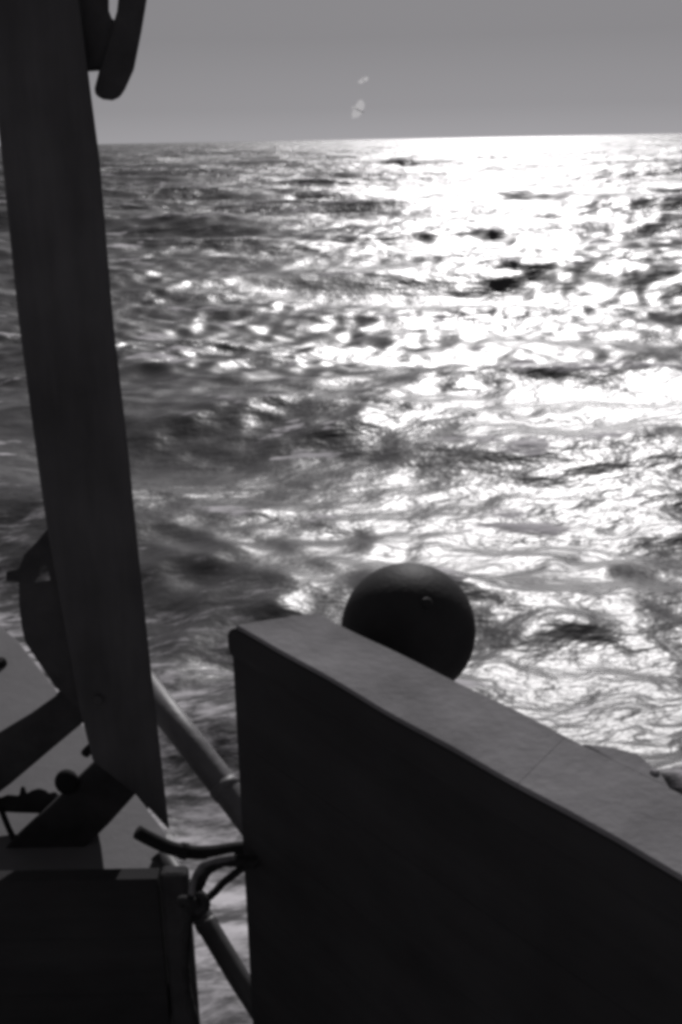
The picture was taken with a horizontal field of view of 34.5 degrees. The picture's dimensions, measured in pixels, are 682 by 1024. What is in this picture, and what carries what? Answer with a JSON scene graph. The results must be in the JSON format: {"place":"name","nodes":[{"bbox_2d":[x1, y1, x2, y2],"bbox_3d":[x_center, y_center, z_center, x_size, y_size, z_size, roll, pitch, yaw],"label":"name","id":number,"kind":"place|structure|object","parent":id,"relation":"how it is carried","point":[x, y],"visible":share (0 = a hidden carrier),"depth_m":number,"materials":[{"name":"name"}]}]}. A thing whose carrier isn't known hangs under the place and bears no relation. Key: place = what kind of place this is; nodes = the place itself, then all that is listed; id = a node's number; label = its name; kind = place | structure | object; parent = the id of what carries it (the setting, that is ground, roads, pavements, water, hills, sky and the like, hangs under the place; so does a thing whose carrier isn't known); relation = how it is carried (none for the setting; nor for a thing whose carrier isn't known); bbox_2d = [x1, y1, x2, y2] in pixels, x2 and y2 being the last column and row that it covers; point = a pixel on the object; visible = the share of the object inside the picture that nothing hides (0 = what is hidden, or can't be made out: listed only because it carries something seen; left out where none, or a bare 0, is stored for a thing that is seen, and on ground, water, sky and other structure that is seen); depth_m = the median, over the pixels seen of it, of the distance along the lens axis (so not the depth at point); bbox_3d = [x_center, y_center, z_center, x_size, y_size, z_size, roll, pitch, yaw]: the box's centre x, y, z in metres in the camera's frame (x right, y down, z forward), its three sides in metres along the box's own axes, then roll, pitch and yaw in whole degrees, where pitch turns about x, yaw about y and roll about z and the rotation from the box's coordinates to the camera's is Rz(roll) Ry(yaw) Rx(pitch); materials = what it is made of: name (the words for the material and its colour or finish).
{"place":"outdoors","nodes":[
{"label":"outdoors","id":0,"kind":"place"},
{"bbox_2d":[0,133,681,1023],"bbox_3d":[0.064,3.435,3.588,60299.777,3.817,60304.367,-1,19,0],"label":"sea","id":1,"kind":"structure","parent":0,"point":[346,367],"depth_m":16.51,"materials":[{"name":"grey liquid"}]},
{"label":"hull side","id":2,"kind":"structure","parent":1,"relation":"in","visible":0},
{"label":"deck","id":3,"kind":"structure","parent":2,"relation":"on","visible":0},
{"bbox_2d":[0,627,166,873],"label":"boarding platform","id":4,"kind":"structure","parent":3,"relation":"on","point":[26,687],"depth_m":3.01,"materials":[{"name":"metal"}]},
{"bbox_2d":[0,0,168,847],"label":"timber post","id":5,"kind":"object","parent":4,"relation":"on","point":[83,619],"visible":0.98,"depth_m":2.39,"materials":[{"name":"wood"}]},
{"bbox_2d":[80,0,146,100],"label":"lashed arm","id":6,"kind":"object","parent":5,"relation":"attached to","point":[111,46],"visible":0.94,"depth_m":2.14},
{"bbox_2d":[151,670,242,835],"bbox_3d":[-0.328,0.675,2.825,0.632,0.450,0.082,15,25,40],"label":"handrail pipe","id":7,"kind":"object","parent":5,"relation":"attached to","point":[218,778],"visible":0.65,"depth_m":2.82,"materials":[{"name":"grey metal"}]},
{"bbox_2d":[151,851,252,1019],"bbox_3d":[-0.293,1.080,2.711,0.482,0.389,0.062,16,25,41],"label":"pipe","id":8,"kind":"object","parent":4,"relation":"attached to","point":[222,950],"visible":0.62,"depth_m":2.69,"materials":[{"name":"metal"}]},
{"bbox_2d":[0,866,199,1023],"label":"bulwark","id":9,"kind":"object","parent":3,"relation":"on","point":[90,946],"visible":1,"depth_m":2.40,"materials":[{"name":"black metal"}]},
{"bbox_2d":[228,613,681,1023],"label":"ship bulwark","id":10,"kind":"object","parent":3,"relation":"on","point":[425,845],"visible":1,"depth_m":1.75,"materials":[{"name":"grey metal"}]},
{"bbox_2d":[133,826,243,859],"bbox_3d":[-0.298,0.686,2.286,0.263,0.095,0.038,-4,19,-8],"label":"bent bar","id":11,"kind":"object","parent":10,"relation":"attached to","point":[157,842],"visible":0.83,"depth_m":2.28,"materials":[{"name":"metal"}]},
{"bbox_2d":[177,853,260,1023],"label":"knotted rope","id":12,"kind":"object","parent":10,"relation":"hanging from","point":[194,904],"visible":1,"depth_m":2.10,"materials":[{"name":"black fabric"}]},
{"bbox_2d":[341,563,475,680],"bbox_3d":[0.130,0.252,2.246,0.296,0.277,0.333,-1,19,0],"label":"ball fender","id":13,"kind":"object","parent":10,"relation":"hanging from","point":[422,614],"visible":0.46,"depth_m":2.16,"materials":[{"name":"black rubber"}]},
{"bbox_2d":[583,744,668,787],"bbox_3d":[0.419,0.383,1.583,0.048,0.065,0.161,-16,24,-37],"label":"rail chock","id":14,"kind":"object","parent":10,"relation":"on","point":[637,763],"visible":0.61,"depth_m":1.57,"materials":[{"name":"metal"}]},
{"bbox_2d":[352,99,364,117],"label":"gull","id":15,"kind":"object","parent":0,"point":[358,108],"visible":1,"depth_m":51.98,"materials":[{"name":"white"}]},
{"bbox_2d":[358,77,367,83],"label":"gull","id":16,"kind":"object","parent":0,"point":[362,80],"visible":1,"depth_m":90.01,"materials":[{"name":"white"}]},
{"bbox_2d":[88,0,681,143],"label":"sky","id":17,"kind":"structure","parent":0,"point":[205,70],"materials":[{"name":"grey"}]}
]}

